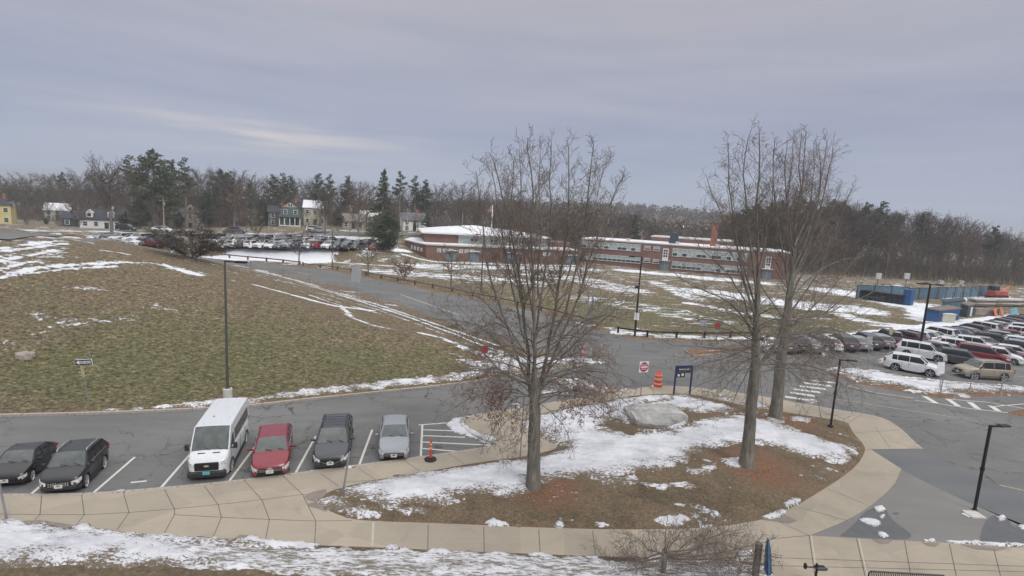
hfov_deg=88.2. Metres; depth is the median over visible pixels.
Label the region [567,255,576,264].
door
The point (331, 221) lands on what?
bare tree
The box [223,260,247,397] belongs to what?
lamp post
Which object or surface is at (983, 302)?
lumber pile
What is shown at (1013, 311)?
stacked sheet
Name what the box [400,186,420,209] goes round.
bare tree
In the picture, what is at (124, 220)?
pine
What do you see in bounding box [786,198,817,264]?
dense pine
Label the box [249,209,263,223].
bare tree
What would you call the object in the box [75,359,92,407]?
one way sign
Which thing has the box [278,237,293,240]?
crossover suv
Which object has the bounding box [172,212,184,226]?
pine
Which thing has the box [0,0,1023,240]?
sky
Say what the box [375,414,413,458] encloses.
sedan
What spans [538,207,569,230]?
bare tree
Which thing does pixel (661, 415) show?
boulder
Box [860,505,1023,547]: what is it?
snow
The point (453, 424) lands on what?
snow
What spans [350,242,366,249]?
hatchback car
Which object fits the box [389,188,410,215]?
bare tree
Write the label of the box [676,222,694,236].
bare tree
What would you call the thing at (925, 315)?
lamp post
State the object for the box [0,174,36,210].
bare tree
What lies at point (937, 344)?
hatchback car
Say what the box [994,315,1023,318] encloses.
suv
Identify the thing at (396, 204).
bare tree
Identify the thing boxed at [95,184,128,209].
bare tree
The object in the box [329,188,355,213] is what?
bare tree
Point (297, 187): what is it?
bare tree
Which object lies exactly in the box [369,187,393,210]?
bare tree
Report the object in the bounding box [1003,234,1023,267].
bare tree
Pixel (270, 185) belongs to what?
bare tree
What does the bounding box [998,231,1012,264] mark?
bare tree
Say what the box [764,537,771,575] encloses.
folded parasol
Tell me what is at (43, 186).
bare tree
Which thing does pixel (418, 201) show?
bare tree
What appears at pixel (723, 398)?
snow
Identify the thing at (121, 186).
bare tree
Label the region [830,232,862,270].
bare tree
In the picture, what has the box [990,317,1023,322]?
crossover suv
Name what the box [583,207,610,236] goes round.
bare tree
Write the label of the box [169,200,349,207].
power line
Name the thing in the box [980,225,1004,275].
white pine
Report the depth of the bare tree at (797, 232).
163.67 m
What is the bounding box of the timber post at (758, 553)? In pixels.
[751,541,762,575]
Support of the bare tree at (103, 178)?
on the ground
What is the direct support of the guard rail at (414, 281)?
on the ground
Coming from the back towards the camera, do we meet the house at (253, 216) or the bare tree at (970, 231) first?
the house at (253, 216)
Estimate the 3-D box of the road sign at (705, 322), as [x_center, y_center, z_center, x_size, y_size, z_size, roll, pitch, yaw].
[18.365,4.475,50.781,0.700,2.800,0.060,1,8,0]
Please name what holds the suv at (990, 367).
on the road at (154, 443)
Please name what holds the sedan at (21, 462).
on the road at (154, 443)
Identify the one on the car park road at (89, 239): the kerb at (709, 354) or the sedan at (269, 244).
the sedan at (269, 244)
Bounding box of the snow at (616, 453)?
[317,394,858,518]
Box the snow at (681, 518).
[485,497,802,526]
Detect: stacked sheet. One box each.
[998,307,1003,316]
[1009,307,1017,314]
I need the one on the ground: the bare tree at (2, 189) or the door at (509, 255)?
the bare tree at (2, 189)
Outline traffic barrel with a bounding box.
[652,371,661,386]
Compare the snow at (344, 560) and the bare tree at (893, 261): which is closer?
the snow at (344, 560)
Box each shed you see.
[926,305,961,321]
[941,297,965,306]
[959,301,975,316]
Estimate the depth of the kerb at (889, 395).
39.53 m
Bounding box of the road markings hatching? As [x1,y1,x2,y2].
[923,396,1001,411]
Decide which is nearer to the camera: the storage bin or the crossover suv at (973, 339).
the crossover suv at (973, 339)
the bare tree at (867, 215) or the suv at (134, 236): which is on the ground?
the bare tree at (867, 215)
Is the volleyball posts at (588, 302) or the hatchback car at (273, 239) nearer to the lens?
the volleyball posts at (588, 302)
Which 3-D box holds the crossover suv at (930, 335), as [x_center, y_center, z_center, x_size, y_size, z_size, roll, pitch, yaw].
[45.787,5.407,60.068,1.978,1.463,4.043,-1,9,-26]
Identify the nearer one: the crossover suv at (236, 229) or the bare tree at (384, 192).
the crossover suv at (236, 229)
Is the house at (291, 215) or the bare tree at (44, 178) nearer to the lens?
the house at (291, 215)
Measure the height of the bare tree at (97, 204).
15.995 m
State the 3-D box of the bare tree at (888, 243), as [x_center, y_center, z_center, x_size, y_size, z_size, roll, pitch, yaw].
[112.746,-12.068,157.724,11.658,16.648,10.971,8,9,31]
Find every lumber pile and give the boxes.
[966,297,996,305]
[986,297,1021,305]
[1008,298,1023,305]
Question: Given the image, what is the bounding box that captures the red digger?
[985,285,1013,297]
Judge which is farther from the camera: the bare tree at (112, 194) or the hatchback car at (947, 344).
the bare tree at (112, 194)
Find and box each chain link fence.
[250,261,496,345]
[939,371,1023,395]
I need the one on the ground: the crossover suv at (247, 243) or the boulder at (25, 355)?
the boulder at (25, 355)
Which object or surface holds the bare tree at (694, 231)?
on the ground
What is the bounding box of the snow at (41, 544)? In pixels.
[0,519,315,567]
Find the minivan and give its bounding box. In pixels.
[955,341,1010,362]
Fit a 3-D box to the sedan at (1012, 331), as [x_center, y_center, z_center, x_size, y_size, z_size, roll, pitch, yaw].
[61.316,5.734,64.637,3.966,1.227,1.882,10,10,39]
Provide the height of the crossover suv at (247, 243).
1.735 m
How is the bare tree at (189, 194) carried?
on the ground
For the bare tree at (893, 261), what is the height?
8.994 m
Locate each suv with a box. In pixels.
[39,438,108,491]
[91,232,113,238]
[108,232,133,238]
[114,224,137,230]
[127,233,151,240]
[129,237,141,245]
[220,236,234,242]
[227,226,246,232]
[239,236,254,240]
[243,240,256,248]
[252,240,267,248]
[256,234,274,237]
[256,236,273,240]
[278,234,293,237]
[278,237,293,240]
[281,239,302,248]
[300,239,319,248]
[305,225,317,230]
[310,240,324,248]
[311,413,354,467]
[312,235,326,238]
[320,240,337,248]
[336,238,347,241]
[363,238,375,244]
[789,335,811,352]
[806,333,834,351]
[829,333,860,351]
[852,332,884,349]
[883,351,941,376]
[895,338,948,361]
[898,329,928,340]
[907,328,937,339]
[920,326,961,336]
[935,336,966,345]
[935,346,982,363]
[941,326,970,334]
[951,323,992,330]
[952,358,1015,380]
[953,334,991,344]
[959,320,1003,329]
[972,331,1004,340]
[982,344,1023,364]
[984,329,1012,334]
[985,320,1008,325]
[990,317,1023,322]
[992,318,1020,322]
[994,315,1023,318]
[999,338,1023,348]
[1003,334,1023,338]
[1004,325,1023,332]
[1009,322,1023,326]
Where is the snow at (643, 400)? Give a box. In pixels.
[607,395,691,433]
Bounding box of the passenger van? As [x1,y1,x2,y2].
[184,398,248,478]
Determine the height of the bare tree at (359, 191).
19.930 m
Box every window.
[582,241,640,251]
[584,253,640,263]
[653,246,659,250]
[662,248,668,259]
[671,261,746,273]
[672,248,747,261]
[765,257,771,268]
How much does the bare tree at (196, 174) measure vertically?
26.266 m
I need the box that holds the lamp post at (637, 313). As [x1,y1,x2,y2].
[629,255,641,335]
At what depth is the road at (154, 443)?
32.58 m
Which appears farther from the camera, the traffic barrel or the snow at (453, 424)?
the traffic barrel
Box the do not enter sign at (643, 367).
[639,361,648,394]
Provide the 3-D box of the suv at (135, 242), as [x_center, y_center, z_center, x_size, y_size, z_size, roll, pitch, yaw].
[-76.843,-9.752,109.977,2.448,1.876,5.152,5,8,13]
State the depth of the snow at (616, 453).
26.07 m
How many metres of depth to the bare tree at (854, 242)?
150.35 m
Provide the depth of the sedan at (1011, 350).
53.48 m
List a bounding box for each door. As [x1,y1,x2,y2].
[446,250,457,260]
[469,251,480,261]
[506,252,520,262]
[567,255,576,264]
[660,260,668,269]
[762,268,772,278]
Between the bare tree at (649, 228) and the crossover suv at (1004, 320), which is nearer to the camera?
the crossover suv at (1004, 320)
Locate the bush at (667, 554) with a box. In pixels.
[584,505,786,575]
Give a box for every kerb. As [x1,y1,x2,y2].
[0,363,597,416]
[3,386,922,495]
[683,349,761,356]
[848,386,913,399]
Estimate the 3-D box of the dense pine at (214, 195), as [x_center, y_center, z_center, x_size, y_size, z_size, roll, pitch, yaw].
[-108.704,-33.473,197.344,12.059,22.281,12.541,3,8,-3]
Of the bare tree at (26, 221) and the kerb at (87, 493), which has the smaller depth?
the kerb at (87, 493)
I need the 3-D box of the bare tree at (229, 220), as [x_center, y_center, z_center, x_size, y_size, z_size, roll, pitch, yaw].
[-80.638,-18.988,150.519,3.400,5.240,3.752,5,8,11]
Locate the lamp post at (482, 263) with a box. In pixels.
[475,234,483,292]
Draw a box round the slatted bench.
[868,570,944,575]
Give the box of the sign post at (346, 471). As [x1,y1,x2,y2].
[342,451,350,491]
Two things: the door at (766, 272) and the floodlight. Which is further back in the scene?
the door at (766, 272)
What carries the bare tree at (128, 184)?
on the ground
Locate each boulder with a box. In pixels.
[15,351,35,359]
[623,403,687,427]
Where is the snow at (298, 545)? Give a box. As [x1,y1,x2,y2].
[7,520,752,560]
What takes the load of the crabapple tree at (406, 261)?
on the ground
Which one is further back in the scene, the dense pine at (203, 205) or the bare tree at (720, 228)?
the bare tree at (720, 228)
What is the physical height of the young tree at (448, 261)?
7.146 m
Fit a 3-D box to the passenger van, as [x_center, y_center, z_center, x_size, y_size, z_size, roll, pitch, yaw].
[-13.560,6.816,24.564,2.064,2.160,4.901,1,8,-16]
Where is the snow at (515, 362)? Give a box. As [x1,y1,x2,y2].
[469,356,636,407]
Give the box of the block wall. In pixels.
[974,308,998,315]
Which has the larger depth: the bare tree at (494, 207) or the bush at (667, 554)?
the bare tree at (494, 207)
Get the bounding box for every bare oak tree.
[406,124,654,492]
[655,116,884,469]
[695,123,889,424]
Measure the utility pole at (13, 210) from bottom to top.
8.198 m
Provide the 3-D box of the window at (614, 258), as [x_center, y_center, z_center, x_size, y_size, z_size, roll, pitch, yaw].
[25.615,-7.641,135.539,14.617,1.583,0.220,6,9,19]
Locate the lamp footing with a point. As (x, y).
(972, 514)
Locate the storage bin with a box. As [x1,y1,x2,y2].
[941,313,956,322]
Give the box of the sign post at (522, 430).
[519,397,524,457]
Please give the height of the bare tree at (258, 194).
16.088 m
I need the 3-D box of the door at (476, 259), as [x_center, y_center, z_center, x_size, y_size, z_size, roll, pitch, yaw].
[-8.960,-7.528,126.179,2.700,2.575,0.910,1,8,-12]
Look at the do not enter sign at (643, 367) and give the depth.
35.83 m
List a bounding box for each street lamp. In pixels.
[828,359,857,427]
[971,424,1010,510]
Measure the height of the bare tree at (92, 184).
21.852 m
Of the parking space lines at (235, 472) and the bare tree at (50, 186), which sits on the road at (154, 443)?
the parking space lines at (235, 472)
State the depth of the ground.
39.93 m
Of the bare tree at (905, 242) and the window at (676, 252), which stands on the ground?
the bare tree at (905, 242)
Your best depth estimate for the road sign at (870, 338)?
46.65 m
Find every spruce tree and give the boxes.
[364,168,397,235]
[629,214,640,239]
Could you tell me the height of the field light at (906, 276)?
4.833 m
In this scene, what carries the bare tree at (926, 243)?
on the ground
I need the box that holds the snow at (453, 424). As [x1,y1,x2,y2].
[113,416,498,492]
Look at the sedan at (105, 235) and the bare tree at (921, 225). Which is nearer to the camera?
the sedan at (105, 235)
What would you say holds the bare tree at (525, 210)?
on the ground
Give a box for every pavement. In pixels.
[0,386,1023,575]
[810,469,1023,547]
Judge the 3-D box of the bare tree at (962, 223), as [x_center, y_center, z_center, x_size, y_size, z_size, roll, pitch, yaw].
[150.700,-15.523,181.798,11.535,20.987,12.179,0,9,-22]
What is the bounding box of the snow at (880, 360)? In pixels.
[806,352,883,403]
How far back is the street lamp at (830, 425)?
31.44 m
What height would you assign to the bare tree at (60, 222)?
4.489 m
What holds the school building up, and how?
on the ground
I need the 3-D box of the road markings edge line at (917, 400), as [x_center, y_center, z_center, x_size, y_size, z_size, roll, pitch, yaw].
[6.041,5.670,47.950,64.332,0.001,20.328,8,9,32]
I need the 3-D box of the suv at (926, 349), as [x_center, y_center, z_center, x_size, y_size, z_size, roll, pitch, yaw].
[40.713,6.160,52.354,4.344,1.582,2.064,10,10,39]
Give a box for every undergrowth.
[15,200,470,227]
[450,217,650,249]
[708,237,1023,285]
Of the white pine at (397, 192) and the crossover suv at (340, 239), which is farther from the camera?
the white pine at (397, 192)
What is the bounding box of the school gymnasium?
[404,225,577,264]
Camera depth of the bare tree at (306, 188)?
232.66 m
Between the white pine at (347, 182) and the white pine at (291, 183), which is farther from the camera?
the white pine at (291, 183)
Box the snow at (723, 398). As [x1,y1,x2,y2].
[710,389,733,401]
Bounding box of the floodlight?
[803,563,827,575]
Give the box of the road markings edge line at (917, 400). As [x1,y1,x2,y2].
[400,294,1019,412]
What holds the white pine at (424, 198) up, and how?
on the ground
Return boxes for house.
[0,193,16,223]
[42,201,71,219]
[60,209,79,226]
[77,207,126,228]
[176,203,204,227]
[246,210,264,225]
[267,203,282,225]
[279,198,303,226]
[302,198,327,224]
[342,213,366,228]
[360,210,385,223]
[400,210,426,230]
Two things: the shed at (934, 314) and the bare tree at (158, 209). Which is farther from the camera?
the bare tree at (158, 209)
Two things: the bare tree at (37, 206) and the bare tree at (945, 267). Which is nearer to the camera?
the bare tree at (945, 267)
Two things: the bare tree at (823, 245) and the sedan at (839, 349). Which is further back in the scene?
the bare tree at (823, 245)
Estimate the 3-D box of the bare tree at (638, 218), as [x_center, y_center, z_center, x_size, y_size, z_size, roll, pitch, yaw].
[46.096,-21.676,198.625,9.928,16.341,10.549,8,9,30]
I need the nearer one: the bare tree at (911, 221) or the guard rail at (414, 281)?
the guard rail at (414, 281)
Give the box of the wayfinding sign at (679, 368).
[673,365,692,394]
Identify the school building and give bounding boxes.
[580,223,789,279]
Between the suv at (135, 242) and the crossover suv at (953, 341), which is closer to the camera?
the crossover suv at (953, 341)
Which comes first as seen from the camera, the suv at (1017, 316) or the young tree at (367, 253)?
the suv at (1017, 316)
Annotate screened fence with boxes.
[855,285,909,298]
[910,286,987,298]
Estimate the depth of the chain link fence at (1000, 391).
40.88 m
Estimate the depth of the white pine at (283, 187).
201.61 m
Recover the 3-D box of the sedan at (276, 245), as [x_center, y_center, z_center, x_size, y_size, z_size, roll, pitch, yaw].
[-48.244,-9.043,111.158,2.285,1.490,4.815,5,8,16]
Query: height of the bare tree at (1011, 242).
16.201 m
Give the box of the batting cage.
[935,279,986,299]
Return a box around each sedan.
[0,441,58,484]
[99,233,114,237]
[122,234,132,240]
[151,226,172,230]
[263,241,278,248]
[272,241,287,248]
[291,241,303,247]
[311,227,328,232]
[329,242,341,248]
[339,242,352,249]
[369,243,381,248]
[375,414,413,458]
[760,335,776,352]
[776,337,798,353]
[804,336,824,352]
[827,336,844,351]
[852,335,874,350]
[924,329,948,336]
[956,327,974,335]
[959,326,980,331]
[973,335,995,340]
[992,345,1023,357]
[999,328,1020,334]
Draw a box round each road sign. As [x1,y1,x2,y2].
[351,266,361,289]
[700,320,707,345]
[866,336,872,368]
[889,328,892,352]
[937,362,944,388]
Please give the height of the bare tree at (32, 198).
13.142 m
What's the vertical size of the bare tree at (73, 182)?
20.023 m
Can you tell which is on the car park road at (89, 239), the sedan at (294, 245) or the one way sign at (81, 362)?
the sedan at (294, 245)
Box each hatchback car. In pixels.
[225,241,235,247]
[234,240,243,247]
[247,423,295,476]
[268,238,280,241]
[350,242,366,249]
[871,332,896,348]
[918,340,943,347]
[929,340,954,347]
[992,343,1023,352]
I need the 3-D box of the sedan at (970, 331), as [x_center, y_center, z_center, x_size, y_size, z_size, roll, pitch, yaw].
[53.833,5.394,64.028,1.926,1.256,4.060,-1,9,-26]
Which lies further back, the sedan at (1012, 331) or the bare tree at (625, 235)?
the bare tree at (625, 235)
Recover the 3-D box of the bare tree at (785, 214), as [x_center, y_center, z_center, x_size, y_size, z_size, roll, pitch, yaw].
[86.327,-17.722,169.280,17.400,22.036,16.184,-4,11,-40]
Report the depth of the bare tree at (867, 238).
156.38 m
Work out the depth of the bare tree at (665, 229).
190.75 m
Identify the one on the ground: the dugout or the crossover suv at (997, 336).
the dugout
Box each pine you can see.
[55,172,69,202]
[116,214,130,223]
[119,155,139,221]
[122,148,184,226]
[128,199,147,228]
[163,159,183,228]
[172,157,196,228]
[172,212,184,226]
[194,191,216,227]
[203,168,236,226]
[222,171,236,224]
[242,181,260,222]
[255,199,267,225]
[263,174,282,205]
[277,172,287,198]
[283,175,297,201]
[307,173,328,202]
[322,174,336,221]
[331,208,344,227]
[340,175,354,212]
[368,213,403,251]
[392,171,407,229]
[408,176,422,212]
[416,179,435,212]
[422,215,431,227]
[722,207,763,247]
[740,208,775,244]
[748,203,792,248]
[763,199,798,247]
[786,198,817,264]
[817,199,844,244]
[826,201,860,265]
[828,207,864,256]
[852,202,880,265]
[870,201,893,265]
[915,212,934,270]
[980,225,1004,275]
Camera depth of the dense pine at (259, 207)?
188.09 m
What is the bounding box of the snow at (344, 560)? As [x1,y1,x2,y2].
[160,533,772,575]
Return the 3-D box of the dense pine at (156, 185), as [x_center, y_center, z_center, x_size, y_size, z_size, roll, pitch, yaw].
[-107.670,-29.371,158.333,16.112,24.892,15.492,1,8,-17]
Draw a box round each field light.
[875,273,881,285]
[904,273,910,286]
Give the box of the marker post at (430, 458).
[424,438,436,462]
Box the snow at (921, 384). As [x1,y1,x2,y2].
[834,368,1023,398]
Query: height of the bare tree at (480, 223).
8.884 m
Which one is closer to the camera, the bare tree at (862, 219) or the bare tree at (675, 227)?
the bare tree at (862, 219)
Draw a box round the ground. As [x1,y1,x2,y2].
[0,188,1023,575]
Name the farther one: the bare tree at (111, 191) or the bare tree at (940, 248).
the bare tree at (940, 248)
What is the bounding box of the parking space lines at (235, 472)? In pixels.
[30,422,490,493]
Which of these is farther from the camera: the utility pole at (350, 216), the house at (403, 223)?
the house at (403, 223)
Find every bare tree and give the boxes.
[0,171,55,211]
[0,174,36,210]
[0,176,17,197]
[0,184,20,201]
[3,178,37,202]
[7,186,42,216]
[15,207,35,224]
[20,173,70,203]
[28,199,48,220]
[29,186,57,205]
[37,173,84,201]
[38,200,54,219]
[40,175,69,201]
[44,184,70,202]
[48,172,91,203]
[52,215,64,225]
[57,185,91,208]
[59,167,103,207]
[59,203,76,211]
[64,204,90,227]
[65,184,96,207]
[72,182,105,208]
[79,169,109,208]
[82,150,149,231]
[83,173,129,204]
[89,168,123,195]
[90,184,123,209]
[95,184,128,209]
[96,196,119,209]
[102,207,122,228]
[105,169,144,217]
[113,164,168,221]
[124,186,141,221]
[130,218,146,227]
[137,199,156,228]
[148,189,184,227]
[148,205,166,225]
[152,171,195,211]
[173,165,214,199]
[174,180,201,207]
[175,185,198,207]
[183,168,233,197]
[183,205,204,227]
[187,189,214,205]
[196,172,236,220]
[206,169,261,205]
[208,169,252,197]
[210,174,255,225]
[214,195,242,220]
[222,197,241,221]
[224,183,253,225]
[224,213,235,226]
[232,196,258,226]
[234,210,256,227]
[235,174,266,222]
[242,177,268,208]
[244,210,268,233]
[247,189,268,223]
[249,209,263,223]
[252,196,278,225]
[258,175,286,200]
[263,174,298,204]
[271,211,281,226]
[276,192,299,204]
[278,184,303,201]
[286,190,306,211]
[295,178,316,204]
[298,176,335,200]
[299,182,317,199]
[310,209,325,226]
[311,199,322,224]
[314,188,334,234]
[321,186,340,222]
[328,211,338,226]
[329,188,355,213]
[334,186,359,212]
[337,181,378,211]
[337,189,356,211]
[338,182,366,211]
[340,179,373,213]
[347,206,371,235]
[356,182,387,210]
[357,197,374,216]
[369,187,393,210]
[384,203,405,222]
[387,193,406,216]
[387,196,404,212]
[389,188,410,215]
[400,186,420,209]
[405,191,429,212]
[405,198,420,212]
[409,214,424,227]
[412,187,429,212]
[426,181,455,221]
[426,193,447,226]
[430,187,455,222]
[438,180,476,221]
[443,196,468,225]
[444,189,469,224]
[454,199,474,223]
[455,197,469,224]
[462,187,489,218]
[463,200,486,224]
[463,208,478,224]
[467,193,491,221]
[468,213,487,225]
[483,205,506,223]
[486,210,504,227]
[494,199,515,227]
[511,200,538,221]
[522,202,549,229]
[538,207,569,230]
[541,203,573,229]
[566,205,597,238]
[579,208,606,236]
[580,225,596,236]
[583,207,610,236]
[588,219,614,236]
[598,208,615,234]
[602,223,618,237]
[608,211,630,237]
[609,207,636,237]
[617,214,637,237]
[617,222,637,238]
[624,210,648,239]
[641,220,661,240]
[644,215,665,234]
[647,230,666,239]
[655,222,680,235]
[660,218,687,235]
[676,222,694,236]
[678,227,708,237]
[687,222,710,235]
[709,220,732,238]
[761,198,815,246]
[761,200,819,250]
[775,210,822,256]
[785,216,838,265]
[791,200,852,232]
[797,235,823,269]
[800,231,835,270]
[808,201,883,265]
[809,200,863,266]
[812,226,834,264]
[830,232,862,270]
[833,216,877,270]
[834,238,865,272]
[849,205,886,239]
[851,220,894,270]
[858,211,901,252]
[858,241,889,271]
[870,223,915,270]
[877,230,915,270]
[882,248,912,276]
[883,207,905,261]
[886,211,911,253]
[889,209,942,261]
[889,241,922,273]
[891,224,939,262]
[900,212,961,266]
[904,214,933,252]
[905,243,932,275]
[908,232,938,265]
[909,209,935,259]
[911,231,954,273]
[915,210,952,261]
[928,232,979,275]
[928,235,962,266]
[929,215,963,261]
[937,212,977,261]
[937,260,953,279]
[941,218,992,267]
[949,216,986,265]
[950,231,992,270]
[952,234,985,263]
[954,254,984,280]
[959,223,994,269]
[968,228,1009,264]
[973,228,991,264]
[973,247,999,273]
[985,233,1016,266]
[996,229,1023,270]
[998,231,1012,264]
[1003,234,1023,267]
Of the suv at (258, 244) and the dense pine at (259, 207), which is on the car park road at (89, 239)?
the suv at (258, 244)
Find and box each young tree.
[283,230,313,264]
[352,238,384,275]
[434,243,469,287]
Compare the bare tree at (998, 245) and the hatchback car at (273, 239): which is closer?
the hatchback car at (273, 239)
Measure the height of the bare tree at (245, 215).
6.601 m
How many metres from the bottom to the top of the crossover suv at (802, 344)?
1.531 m
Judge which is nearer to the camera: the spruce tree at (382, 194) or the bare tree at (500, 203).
the spruce tree at (382, 194)
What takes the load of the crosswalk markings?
on the road at (154, 443)
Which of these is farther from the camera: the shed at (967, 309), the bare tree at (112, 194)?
the bare tree at (112, 194)
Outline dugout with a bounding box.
[860,289,914,305]
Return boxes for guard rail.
[199,252,300,264]
[302,262,592,323]
[617,326,749,337]
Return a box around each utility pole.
[9,201,15,223]
[159,200,165,225]
[349,204,353,232]
[406,208,411,236]
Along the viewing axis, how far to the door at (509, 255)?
128.29 m
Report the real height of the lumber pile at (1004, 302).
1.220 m
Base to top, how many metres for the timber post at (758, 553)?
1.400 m
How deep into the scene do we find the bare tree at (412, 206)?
196.25 m
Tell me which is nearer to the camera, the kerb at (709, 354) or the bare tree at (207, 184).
the kerb at (709, 354)
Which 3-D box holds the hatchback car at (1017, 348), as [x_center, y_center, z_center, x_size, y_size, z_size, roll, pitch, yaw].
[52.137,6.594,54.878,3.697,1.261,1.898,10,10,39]
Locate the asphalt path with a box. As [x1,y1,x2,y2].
[871,449,1023,523]
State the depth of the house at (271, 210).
183.02 m
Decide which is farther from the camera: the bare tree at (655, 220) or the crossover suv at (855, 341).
the bare tree at (655, 220)
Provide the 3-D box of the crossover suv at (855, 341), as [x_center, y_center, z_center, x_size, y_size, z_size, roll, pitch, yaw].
[34.203,5.493,54.719,2.070,1.531,4.231,4,8,7]
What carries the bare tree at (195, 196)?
on the ground
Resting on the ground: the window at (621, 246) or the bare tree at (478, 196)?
the bare tree at (478, 196)
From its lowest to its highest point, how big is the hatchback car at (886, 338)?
1.351 m
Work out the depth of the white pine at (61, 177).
212.53 m
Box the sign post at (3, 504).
[0,482,7,518]
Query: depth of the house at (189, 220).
194.94 m
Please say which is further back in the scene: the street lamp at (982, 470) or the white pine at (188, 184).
the white pine at (188, 184)
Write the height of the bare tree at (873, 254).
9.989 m
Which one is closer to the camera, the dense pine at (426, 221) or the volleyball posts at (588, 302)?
the volleyball posts at (588, 302)
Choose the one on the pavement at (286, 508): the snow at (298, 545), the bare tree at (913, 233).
the snow at (298, 545)
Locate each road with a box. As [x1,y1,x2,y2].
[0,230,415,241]
[0,256,1023,496]
[80,238,396,250]
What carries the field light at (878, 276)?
on the ground
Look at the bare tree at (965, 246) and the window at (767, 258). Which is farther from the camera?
the bare tree at (965, 246)
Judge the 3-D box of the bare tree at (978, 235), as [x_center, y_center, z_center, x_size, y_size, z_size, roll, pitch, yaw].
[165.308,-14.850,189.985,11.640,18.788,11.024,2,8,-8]
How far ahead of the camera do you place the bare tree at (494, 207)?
185.84 m
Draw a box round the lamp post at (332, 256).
[331,229,337,268]
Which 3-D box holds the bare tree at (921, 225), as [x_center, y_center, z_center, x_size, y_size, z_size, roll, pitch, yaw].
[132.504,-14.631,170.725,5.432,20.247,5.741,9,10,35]
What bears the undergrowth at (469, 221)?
on the ground
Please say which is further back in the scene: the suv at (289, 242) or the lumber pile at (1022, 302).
the suv at (289, 242)
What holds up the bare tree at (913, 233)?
on the ground
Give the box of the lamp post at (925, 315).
[917,282,943,340]
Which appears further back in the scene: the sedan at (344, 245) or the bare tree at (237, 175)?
the bare tree at (237, 175)
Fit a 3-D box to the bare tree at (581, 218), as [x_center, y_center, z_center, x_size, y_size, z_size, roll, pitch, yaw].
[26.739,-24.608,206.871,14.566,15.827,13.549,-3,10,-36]
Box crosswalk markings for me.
[785,379,835,403]
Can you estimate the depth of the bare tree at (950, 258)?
160.91 m
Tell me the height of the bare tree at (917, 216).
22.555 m
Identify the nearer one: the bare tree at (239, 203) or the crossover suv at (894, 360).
the crossover suv at (894, 360)
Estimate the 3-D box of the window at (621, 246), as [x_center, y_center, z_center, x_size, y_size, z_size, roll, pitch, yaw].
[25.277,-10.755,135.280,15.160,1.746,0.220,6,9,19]
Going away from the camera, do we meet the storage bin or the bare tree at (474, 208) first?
the storage bin
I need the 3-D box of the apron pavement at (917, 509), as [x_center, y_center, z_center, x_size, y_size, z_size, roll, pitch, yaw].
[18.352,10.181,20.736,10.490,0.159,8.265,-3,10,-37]
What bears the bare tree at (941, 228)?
on the ground
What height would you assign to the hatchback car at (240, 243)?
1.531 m
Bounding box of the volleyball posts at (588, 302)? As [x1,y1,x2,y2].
[586,288,593,321]
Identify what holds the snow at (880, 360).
on the road at (154, 443)
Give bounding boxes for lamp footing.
[961,510,986,518]
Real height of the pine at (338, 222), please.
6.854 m
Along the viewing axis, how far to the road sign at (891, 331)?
51.13 m
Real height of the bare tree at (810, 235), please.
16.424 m
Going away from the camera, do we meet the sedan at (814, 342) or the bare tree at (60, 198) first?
the sedan at (814, 342)
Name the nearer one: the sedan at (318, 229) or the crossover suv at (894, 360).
the crossover suv at (894, 360)
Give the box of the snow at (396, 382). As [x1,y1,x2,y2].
[101,367,525,410]
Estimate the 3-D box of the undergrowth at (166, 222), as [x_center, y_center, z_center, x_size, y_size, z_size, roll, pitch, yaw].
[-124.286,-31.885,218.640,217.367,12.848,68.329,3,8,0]
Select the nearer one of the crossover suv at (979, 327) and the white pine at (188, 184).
the crossover suv at (979, 327)
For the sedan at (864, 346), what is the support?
on the road at (154, 443)
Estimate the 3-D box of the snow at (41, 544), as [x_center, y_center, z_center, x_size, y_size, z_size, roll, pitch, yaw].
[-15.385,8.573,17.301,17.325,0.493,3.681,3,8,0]
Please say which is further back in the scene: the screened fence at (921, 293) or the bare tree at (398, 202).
the bare tree at (398, 202)
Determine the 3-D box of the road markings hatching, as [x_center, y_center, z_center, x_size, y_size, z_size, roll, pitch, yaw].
[32.872,8.464,38.638,4.410,0.001,1.673,6,8,18]
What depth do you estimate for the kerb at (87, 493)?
23.79 m
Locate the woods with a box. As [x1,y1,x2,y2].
[0,184,1023,261]
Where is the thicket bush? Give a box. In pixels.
[136,225,243,258]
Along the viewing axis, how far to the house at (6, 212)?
162.64 m
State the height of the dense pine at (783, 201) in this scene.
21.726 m
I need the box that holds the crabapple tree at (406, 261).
[392,256,418,280]

